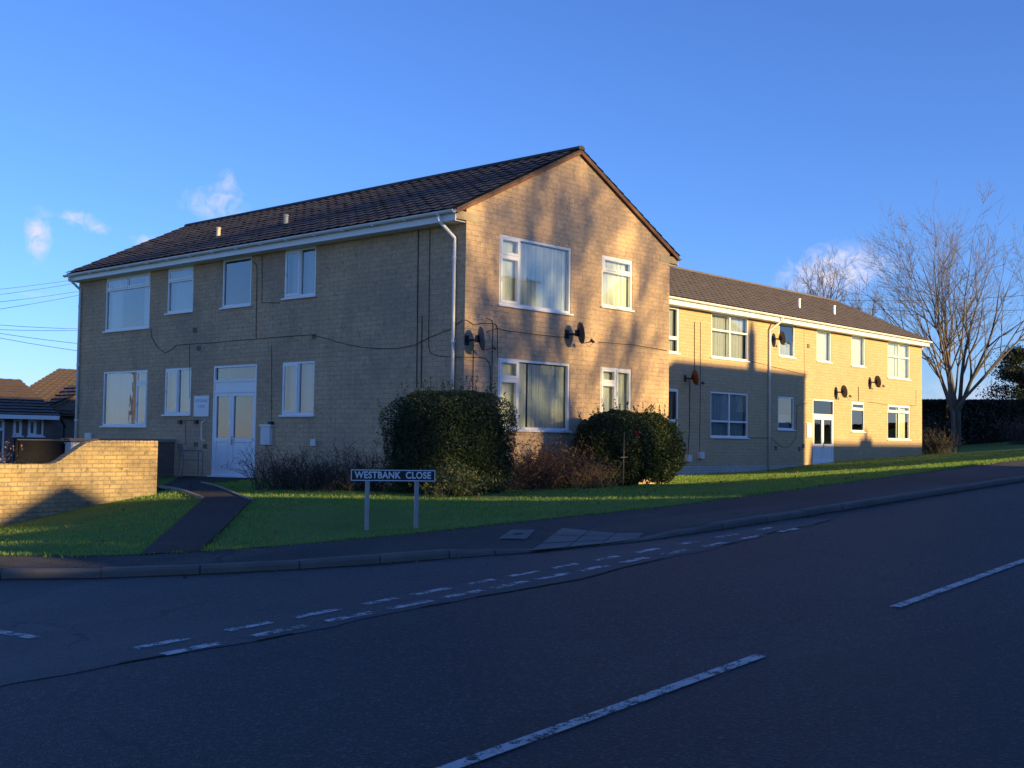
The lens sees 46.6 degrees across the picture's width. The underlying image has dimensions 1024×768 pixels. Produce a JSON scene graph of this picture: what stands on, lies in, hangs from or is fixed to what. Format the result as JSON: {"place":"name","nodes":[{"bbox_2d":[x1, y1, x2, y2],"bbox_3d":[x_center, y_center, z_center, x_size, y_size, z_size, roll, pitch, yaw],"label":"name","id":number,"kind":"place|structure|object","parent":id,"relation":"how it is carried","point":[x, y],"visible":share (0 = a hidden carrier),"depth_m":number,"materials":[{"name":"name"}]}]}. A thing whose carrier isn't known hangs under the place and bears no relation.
{"place":"outdoors","nodes":[
{"label":"outdoors","id":0,"kind":"place"},
{"bbox_2d":[140,498,250,553],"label":"path","id":1,"kind":"structure","parent":0,"point":[199,526],"depth_m":15.06,"materials":[{"name":"grey asphalt"}]},
{"bbox_2d":[0,518,826,685],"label":"side road","id":2,"kind":"structure","parent":0,"point":[75,625],"depth_m":9.94,"materials":[{"name":"grey asphalt"}]},
{"bbox_2d":[0,630,34,637],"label":"side road centre line","id":3,"kind":"object","parent":2,"relation":"on","point":[27,635],"visible":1,"depth_m":8.45,"materials":[{"name":"grey paint"}]},
{"bbox_2d":[136,527,800,654],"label":"give way lines","id":4,"kind":"object","parent":2,"relation":"on","point":[257,634],"visible":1,"depth_m":9.60,"materials":[{"name":"grey paint"}]},
{"bbox_2d":[2,484,1006,580],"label":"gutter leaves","id":5,"kind":"object","parent":2,"relation":"on","point":[392,563],"visible":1,"depth_m":13.84,"materials":[{"name":"brown plant"}]},
{"bbox_2d":[0,481,1023,579],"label":"gutter dirt","id":6,"kind":"structure","parent":2,"relation":"on","point":[485,555],"depth_m":12.54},
{"bbox_2d":[0,482,1023,767],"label":"road","id":7,"kind":"structure","parent":0,"point":[854,668],"depth_m":6.97,"materials":[{"name":"grey asphalt"}]},
{"bbox_2d":[119,520,829,662],"bbox_3d":[-1.733,1.759,8.343,0.485,0.771,19.212,-1,-4,40],"label":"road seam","id":8,"kind":"object","parent":7,"relation":"on","point":[480,595],"visible":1,"depth_m":10.32,"materials":[{"name":"black asphalt"}]},
{"bbox_2d":[436,558,1023,767],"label":"line","id":9,"kind":"object","parent":7,"relation":"on","point":[459,763],"visible":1,"depth_m":6.37,"materials":[{"name":"grey paint"}]},
{"bbox_2d":[0,459,1023,569],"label":"pavement","id":10,"kind":"structure","parent":0,"point":[649,522],"depth_m":14.58,"materials":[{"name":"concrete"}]},
{"bbox_2d":[0,476,1023,578],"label":"kerb","id":11,"kind":"structure","parent":10,"relation":"on","point":[103,572],"depth_m":12.08,"materials":[{"name":"concrete"}]},
{"bbox_2d":[499,530,533,538],"bbox_3d":[0.062,1.749,13.842,0.295,0.062,0.750,0,-3,10],"label":"inspection cover","id":12,"kind":"object","parent":10,"relation":"on","point":[522,534],"visible":1,"depth_m":13.79,"materials":[{"name":"concrete"}]},
{"bbox_2d":[532,528,642,549],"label":"crossing slabs","id":13,"kind":"structure","parent":10,"relation":"on","point":[563,536],"depth_m":13.71,"materials":[{"name":"grey concrete"}]},
{"bbox_2d":[0,441,1023,557],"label":"lawn","id":14,"kind":"structure","parent":0,"point":[963,449],"depth_m":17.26,"materials":[{"name":"plant"}]},
{"bbox_2d":[0,434,27,463],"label":"pink shrub","id":15,"kind":"object","parent":14,"relation":"on","point":[9,453],"visible":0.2,"depth_m":24.35,"materials":[{"name":"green plant"}]},
{"bbox_2d":[0,368,75,463],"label":"bungalow","id":16,"kind":"object","parent":14,"relation":"on","point":[43,408],"visible":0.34,"depth_m":51.11,"materials":[{"name":"brown brick"}]},
{"bbox_2d":[0,419,5,461],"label":"window","id":17,"kind":"structure","parent":16,"relation":"in","point":[2,421],"depth_m":48.59,"materials":[{"name":"white plastic"}]},
{"bbox_2d":[11,419,23,436],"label":"window","id":18,"kind":"structure","parent":16,"relation":"in","point":[17,423],"depth_m":49.08,"materials":[{"name":"white plastic"}]},
{"bbox_2d":[26,419,44,437],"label":"window","id":19,"kind":"structure","parent":16,"relation":"in","point":[35,426],"depth_m":49.72,"materials":[{"name":"white plastic"}]},
{"bbox_2d":[13,438,72,463],"bbox_3d":[-10.870,2.304,27.492,0.170,2.080,1.350,-2,-4,42],"label":"timber fence","id":20,"kind":"object","parent":14,"relation":"on","point":[42,450],"visible":0.28,"depth_m":27.36,"materials":[{"name":"wood"}]},
{"bbox_2d":[64,442,78,451],"bbox_3d":[-10.295,1.552,27.782,0.330,0.365,0.240,-2,-4,42],"label":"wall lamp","id":21,"kind":"object","parent":20,"relation":"attached to","point":[69,446],"visible":0.48,"depth_m":27.70,"materials":[{"name":"white plastic"}]},
{"bbox_2d":[0,440,157,525],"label":"garden wall","id":22,"kind":"structure","parent":14,"relation":"on","point":[87,473],"depth_m":20.84,"materials":[{"name":"yellow brick"}]},
{"bbox_2d":[60,438,174,476],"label":"boundary wall","id":23,"kind":"structure","parent":14,"relation":"on","point":[165,462],"depth_m":30.73,"materials":[{"name":"brown brick"}]},
{"bbox_2d":[159,485,203,498],"bbox_3d":[-6.207,2.023,22.188,0.034,0.146,4.087,2,-3,-26],"label":"path edging","id":24,"kind":"object","parent":14,"relation":"on","point":[188,492],"visible":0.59,"depth_m":21.71,"materials":[{"name":"concrete"}]},
{"bbox_2d":[162,476,252,485],"bbox_3d":[-6.875,2.235,27.602,2.011,0.090,6.882,1,-3,-12],"label":"path doorstep","id":25,"kind":"object","parent":14,"relation":"on","point":[187,479],"visible":0.96,"depth_m":27.98,"materials":[{"name":"concrete"}]},
{"bbox_2d":[177,443,202,477],"bbox_3d":[-7.923,1.876,29.194,0.545,0.834,0.546,2,-3,-26],"label":"garden chair","id":26,"kind":"object","parent":25,"relation":"on","point":[181,450],"visible":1,"depth_m":29.07,"materials":[{"name":"metal"}]},
{"bbox_2d":[168,483,249,499],"bbox_3d":[-5.807,1.974,22.006,0.898,0.093,6.087,2,-3,-22],"label":"path landing","id":27,"kind":"object","parent":14,"relation":"on","point":[205,490],"visible":0.98,"depth_m":21.66,"materials":[{"name":"asphalt"}]},
{"bbox_2d":[200,482,252,501],"bbox_3d":[-5.388,1.997,22.167,0.034,0.154,6.069,2,-3,-22],"label":"path edging","id":28,"kind":"object","parent":14,"relation":"on","point":[238,494],"visible":0.39,"depth_m":21.34,"materials":[{"name":"concrete"}]},
{"bbox_2d":[221,439,333,490],"bbox_3d":[-4.399,1.534,22.422,2.490,0.986,1.824,2,-3,-30],"label":"bare shrub","id":29,"kind":"object","parent":14,"relation":"on","point":[275,470],"visible":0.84,"depth_m":22.33,"materials":[{"name":"brown plant"}]},
{"bbox_2d":[264,441,373,491],"bbox_3d":[-3.568,1.551,22.574,2.042,1.013,2.414,-2,-4,42],"label":"bare shrub","id":30,"kind":"object","parent":14,"relation":"on","point":[321,480],"visible":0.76,"depth_m":22.30,"materials":[{"name":"brown plant"}]},
{"bbox_2d":[313,438,395,491],"bbox_3d":[-2.889,1.526,22.620,1.983,1.102,1.894,2,-3,-26],"label":"bare shrub","id":31,"kind":"object","parent":14,"relation":"on","point":[379,486],"visible":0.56,"depth_m":22.37,"materials":[{"name":"brown plant"}]},
{"bbox_2d":[63,145,681,489],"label":"apartment block","id":32,"kind":"structure","parent":14,"relation":"on","point":[324,323],"depth_m":27.51,"materials":[{"name":"beige brick"}]},
{"bbox_2d":[99,370,147,427],"bbox_3d":[-10.641,0.423,32.833,2.442,1.568,0.274,-2,-4,42],"label":"window","id":33,"kind":"structure","parent":32,"relation":"in","point":[127,390],"depth_m":33.03,"materials":[{"name":"white plastic"}]},
{"bbox_2d":[102,272,150,332],"bbox_3d":[-10.604,-2.239,32.958,2.442,1.558,0.273,-2,-4,42],"label":"window","id":34,"kind":"structure","parent":32,"relation":"in","point":[118,286],"depth_m":33.40,"materials":[{"name":"white plastic"}]},
{"bbox_2d":[161,367,190,415],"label":"window","id":35,"kind":"structure","parent":32,"relation":"in","point":[180,400],"depth_m":31.11,"materials":[{"name":"white plastic"}]},
{"bbox_2d":[164,265,193,314],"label":"window","id":36,"kind":"structure","parent":32,"relation":"in","point":[183,277],"depth_m":31.35,"materials":[{"name":"white plastic"}]},
{"bbox_2d":[194,396,209,416],"bbox_3d":[-7.899,0.563,30.209,0.664,0.528,0.029,-2,-4,42],"label":"entrance sign","id":37,"kind":"object","parent":32,"relation":"attached to","point":[201,406],"visible":1,"depth_m":30.18,"materials":[{"name":"white plastic"}]},
{"bbox_2d":[213,393,231,475],"bbox_3d":[-7.206,1.259,29.630,0.732,2.062,0.057,-2,-4,42],"label":"door leaf","id":38,"kind":"structure","parent":32,"relation":"in","point":[222,446],"depth_m":29.63,"materials":[{"name":"white plastic"}]},
{"bbox_2d":[207,364,256,477],"bbox_3d":[-6.863,0.939,29.291,1.951,2.828,0.160,-2,-4,42],"label":"entrance door","id":39,"kind":"structure","parent":32,"relation":"in","point":[233,385],"depth_m":29.41,"materials":[{"name":"white plastic"}]},
{"bbox_2d":[219,256,251,309],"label":"window","id":40,"kind":"structure","parent":32,"relation":"in","point":[224,306],"depth_m":29.70,"materials":[{"name":"white plastic"}]},
{"bbox_2d":[230,392,254,476],"bbox_3d":[-6.586,1.240,29.040,0.971,2.062,0.105,-2,-4,42],"label":"door leaf","id":41,"kind":"structure","parent":32,"relation":"in","point":[237,444],"depth_m":29.08,"materials":[{"name":"white plastic"}]},
{"bbox_2d":[278,361,314,416],"bbox_3d":[-4.932,0.123,27.701,1.317,1.292,0.273,-2,-4,42],"label":"window","id":42,"kind":"structure","parent":32,"relation":"in","point":[301,373],"depth_m":27.73,"materials":[{"name":"white plastic"}]},
{"bbox_2d":[281,246,316,300],"bbox_3d":[-4.905,-2.584,27.839,1.286,1.190,0.273,-2,-4,42],"label":"window","id":43,"kind":"structure","parent":32,"relation":"in","point":[302,260],"depth_m":27.88,"materials":[{"name":"white plastic"}]},
{"bbox_2d":[464,326,496,353],"bbox_3d":[-0.620,-0.883,24.075,0.501,0.551,0.473,-2,-4,42],"label":"satellite dish","id":44,"kind":"object","parent":32,"relation":"attached to","point":[480,338],"visible":1,"depth_m":23.98,"materials":[{"name":"black metal"}]},
{"bbox_2d":[498,358,571,432],"bbox_3d":[0.466,0.269,25.683,0.184,1.544,2.460,-2,-4,42],"label":"window","id":45,"kind":"structure","parent":32,"relation":"in","point":[544,378],"depth_m":25.87,"materials":[{"name":"white plastic"}]},
{"bbox_2d":[497,234,573,315],"bbox_3d":[0.499,-2.338,25.802,0.184,1.524,2.470,-2,-4,42],"label":"window","id":46,"kind":"structure","parent":32,"relation":"in","point":[519,269],"depth_m":25.89,"materials":[{"name":"white plastic"}]},
{"bbox_2d":[565,322,594,346],"bbox_3d":[1.526,-1.100,26.466,0.501,0.551,0.473,-2,-4,42],"label":"satellite dish","id":47,"kind":"object","parent":32,"relation":"attached to","point":[579,333],"visible":1,"depth_m":26.37,"materials":[{"name":"black metal"}]},
{"bbox_2d":[600,367,630,412],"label":"window","id":48,"kind":"structure","parent":32,"relation":"in","point":[612,386],"depth_m":27.84,"materials":[{"name":"white plastic"}]},
{"bbox_2d":[600,255,634,311],"bbox_3d":[2.448,-2.354,27.967,0.184,1.234,1.290,-2,-4,42],"label":"window","id":49,"kind":"structure","parent":32,"relation":"in","point":[617,268],"depth_m":28.08,"materials":[{"name":"white plastic"}]},
{"bbox_2d":[351,469,434,529],"bbox_3d":[-1.434,1.493,14.266,1.010,0.923,0.051,1,-3,-9],"label":"street name sign","id":50,"kind":"object","parent":14,"relation":"on","point":[368,476],"visible":0.96,"depth_m":14.26,"materials":[{"name":"metal"}]},
{"bbox_2d":[374,374,522,494],"bbox_3d":[-1.161,0.956,22.494,2.545,2.344,2.676,-2,-4,42],"label":"clipped bush","id":51,"kind":"object","parent":14,"relation":"on","point":[431,424],"visible":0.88,"depth_m":21.88,"materials":[{"name":"green plant"}]},
{"bbox_2d":[408,450,506,498],"bbox_3d":[-0.940,1.587,20.696,1.708,0.860,1.653,1,-3,-2],"label":"leafy shrub","id":52,"kind":"object","parent":14,"relation":"on","point":[457,491],"visible":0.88,"depth_m":20.71,"materials":[{"name":"green plant"}]},
{"bbox_2d":[503,427,626,490],"bbox_3d":[0.754,1.545,24.357,2.609,1.307,3.425,-8,-9,72],"label":"deciduous shrub","id":53,"kind":"object","parent":14,"relation":"on","point":[544,469],"visible":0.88,"depth_m":23.96,"materials":[{"name":"red plant"}]},
{"bbox_2d":[554,452,631,487],"bbox_3d":[1.663,1.719,24.543,1.995,0.951,1.396,1,-3,-12],"label":"deciduous shrub","id":54,"kind":"object","parent":14,"relation":"on","point":[598,482],"visible":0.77,"depth_m":24.37,"materials":[{"name":"red plant"}]},
{"bbox_2d":[565,399,686,486],"bbox_3d":[2.607,1.335,26.310,1.904,1.983,3.805,-2,-4,42],"label":"clipped bush","id":55,"kind":"object","parent":14,"relation":"on","point":[655,452],"visible":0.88,"depth_m":25.71,"materials":[{"name":"green plant"}]},
{"bbox_2d":[620,429,641,485],"bbox_3d":[2.470,1.584,25.070,0.625,1.277,0.197,3,-3,-35],"label":"garden stake","id":56,"kind":"object","parent":14,"relation":"on","point":[636,436],"visible":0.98,"depth_m":24.93,"materials":[{"name":"brown wood"}]},
{"bbox_2d":[668,267,932,474],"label":"apartment block","id":57,"kind":"structure","parent":14,"relation":"on","point":[759,399],"depth_m":42.88,"materials":[{"name":"beige brick"}]},
{"bbox_2d":[669,388,677,431],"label":"window","id":58,"kind":"structure","parent":57,"relation":"in","point":[671,390],"depth_m":37.35,"materials":[{"name":"white plastic"}]},
{"bbox_2d":[669,306,680,354],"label":"window","id":59,"kind":"structure","parent":57,"relation":"in","point":[671,308],"depth_m":37.46,"materials":[{"name":"white plastic"}]},
{"bbox_2d":[684,370,704,386],"bbox_3d":[5.793,-0.173,37.646,0.501,0.551,0.473,-2,-4,42],"label":"satellite dish","id":60,"kind":"object","parent":57,"relation":"attached to","point":[694,377],"visible":1,"depth_m":37.54,"materials":[{"name":"brown metal"}]},
{"bbox_2d":[710,312,749,362],"bbox_3d":[7.243,-1.545,39.804,0.274,1.527,2.440,-2,-4,42],"label":"window","id":61,"kind":"structure","parent":57,"relation":"in","point":[727,333],"depth_m":39.85,"materials":[{"name":"white plastic"}]},
{"bbox_2d":[710,391,749,438],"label":"window","id":62,"kind":"structure","parent":57,"relation":"in","point":[727,421],"depth_m":39.73,"materials":[{"name":"white plastic"}]},
{"bbox_2d":[772,331,790,346],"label":"satellite dish","id":63,"kind":"object","parent":57,"relation":"attached to","point":[781,338],"visible":1,"depth_m":41.69,"materials":[{"name":"black metal"}]},
{"bbox_2d":[777,396,795,430],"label":"window","id":64,"kind":"structure","parent":57,"relation":"in","point":[783,420],"depth_m":42.72,"materials":[{"name":"white plastic"}]},
{"bbox_2d":[778,324,796,358],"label":"window","id":65,"kind":"structure","parent":57,"relation":"in","point":[784,351],"depth_m":42.85,"materials":[{"name":"white plastic"}]},
{"bbox_2d":[807,423,811,436],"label":"entrance sign","id":66,"kind":"object","parent":57,"relation":"attached to","point":[809,429],"visible":1,"depth_m":43.62,"materials":[{"name":"white plastic"}]},
{"bbox_2d":[813,417,822,461],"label":"door leaf","id":67,"kind":"structure","parent":57,"relation":"in","point":[817,448],"depth_m":44.27,"materials":[{"name":"white plastic"}]},
{"bbox_2d":[812,399,833,463],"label":"entrance door","id":68,"kind":"structure","parent":57,"relation":"in","point":[832,401],"depth_m":44.89,"materials":[{"name":"white plastic"}]},
{"bbox_2d":[816,330,832,363],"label":"window","id":69,"kind":"structure","parent":57,"relation":"in","point":[821,335],"depth_m":44.91,"materials":[{"name":"white plastic"}]},
{"bbox_2d":[823,417,832,461],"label":"door leaf","id":70,"kind":"structure","parent":57,"relation":"in","point":[827,448],"depth_m":44.84,"materials":[{"name":"white plastic"}]},
{"bbox_2d":[834,385,851,398],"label":"satellite dish","id":71,"kind":"object","parent":57,"relation":"attached to","point":[844,392],"visible":1,"depth_m":45.10,"materials":[{"name":"black metal"}]},
{"bbox_2d":[851,402,865,432],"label":"window","id":72,"kind":"structure","parent":57,"relation":"in","point":[856,403],"depth_m":46.81,"materials":[{"name":"white plastic"}]},
{"bbox_2d":[851,335,866,367],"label":"window","id":73,"kind":"structure","parent":57,"relation":"in","point":[855,340],"depth_m":47.05,"materials":[{"name":"white plastic"}]},
{"bbox_2d":[868,375,884,387],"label":"satellite dish","id":74,"kind":"object","parent":57,"relation":"attached to","point":[877,380],"visible":1,"depth_m":47.29,"materials":[{"name":"black metal"}]},
{"bbox_2d":[887,341,911,380],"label":"window","id":75,"kind":"structure","parent":57,"relation":"in","point":[897,358],"depth_m":49.73,"materials":[{"name":"white plastic"}]},
{"bbox_2d":[887,404,911,440],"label":"window","id":76,"kind":"structure","parent":57,"relation":"in","point":[900,411],"depth_m":49.87,"materials":[{"name":"white plastic"}]},
{"bbox_2d":[827,224,1023,446],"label":"bare tree","id":77,"kind":"object","parent":14,"relation":"on","point":[979,366],"visible":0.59,"depth_m":62.77,"materials":[{"name":"brown plant"}]},
{"bbox_2d":[854,176,1023,447],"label":"bare tree","id":78,"kind":"object","parent":14,"relation":"on","point":[950,399],"visible":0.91,"depth_m":58.49,"materials":[{"name":"brown plant"}]},
{"bbox_2d":[922,410,958,450],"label":"bare shrub","id":79,"kind":"object","parent":14,"relation":"on","point":[926,430],"visible":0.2,"depth_m":56.02,"materials":[{"name":"brown plant"}]},
{"bbox_2d":[922,422,966,453],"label":"bare shrub","id":80,"kind":"object","parent":14,"relation":"on","point":[931,444],"visible":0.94,"depth_m":51.67,"materials":[{"name":"brown plant"}]},
{"bbox_2d":[922,399,1023,445],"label":"tall hedge","id":81,"kind":"object","parent":14,"relation":"on","point":[979,417],"visible":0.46,"depth_m":67.32,"materials":[{"name":"green plant"}]},
{"bbox_2d":[975,343,1023,399],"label":"evergreen tree","id":82,"kind":"object","parent":14,"relation":"on","point":[1012,370],"visible":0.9,"depth_m":75.29,"materials":[{"name":"green plant"}]},
{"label":"utility pole","id":83,"kind":"object","parent":14,"relation":"on","visible":0},
{"bbox_2d":[0,284,69,294],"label":"overhead wire","id":84,"kind":"object","parent":83,"relation":"attached to","point":[35,289],"visible":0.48,"depth_m":42.66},
{"bbox_2d":[4,325,72,328],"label":"overhead wire","id":85,"kind":"object","parent":83,"relation":"attached to","point":[40,327],"visible":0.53,"depth_m":42.81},
{"bbox_2d":[0,333,76,343],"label":"overhead wire","id":86,"kind":"object","parent":83,"relation":"attached to","point":[36,338],"visible":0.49,"depth_m":42.66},
{"bbox_2d":[0,329,77,330],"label":"overhead wire","id":87,"kind":"object","parent":83,"relation":"attached to","point":[48,330],"visible":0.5,"depth_m":43.07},
{"bbox_2d":[2,338,76,350],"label":"overhead wire","id":88,"kind":"object","parent":83,"relation":"attached to","point":[41,345],"visible":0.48,"depth_m":42.83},
{"bbox_2d":[2,295,77,308],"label":"overhead wire","id":89,"kind":"object","parent":83,"relation":"attached to","point":[39,302],"visible":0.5,"depth_m":42.65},
{"bbox_2d":[2,291,78,301],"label":"overhead wire","id":90,"kind":"object","parent":83,"relation":"attached to","point":[37,297],"visible":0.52,"depth_m":42.69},
{"bbox_2d":[0,0,1023,399],"label":"sky","id":91,"kind":"structure","parent":0,"point":[753,136],"materials":[{"name":"blue"}]},
{"bbox_2d":[2,449,1023,547],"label":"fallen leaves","id":92,"kind":"object","parent":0,"point":[275,532],"visible":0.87,"depth_m":22.75,"materials":[{"name":"brown plant"}]},
{"bbox_2d":[781,279,820,295],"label":"bare tree","id":93,"kind":"object","parent":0,"point":[799,288],"visible":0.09,"depth_m":137.36,"materials":[{"name":"brown plant"}]},
{"bbox_2d":[794,245,859,301],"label":"bare tree","id":94,"kind":"object","parent":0,"point":[820,281],"visible":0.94,"depth_m":131.29,"materials":[{"name":"brown plant"}]},
{"bbox_2d":[835,278,881,315],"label":"bare tree","id":95,"kind":"object","parent":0,"point":[852,304],"visible":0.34,"depth_m":128.59,"materials":[{"name":"brown plant"}]},
{"bbox_2d":[856,308,1012,311],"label":"overhead wire","id":96,"kind":"object","parent":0,"point":[937,311],"visible":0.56,"depth_m":74.78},
{"bbox_2d":[850,295,1023,300],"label":"overhead wire","id":97,"kind":"object","parent":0,"point":[925,300],"visible":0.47,"depth_m":75.38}
]}

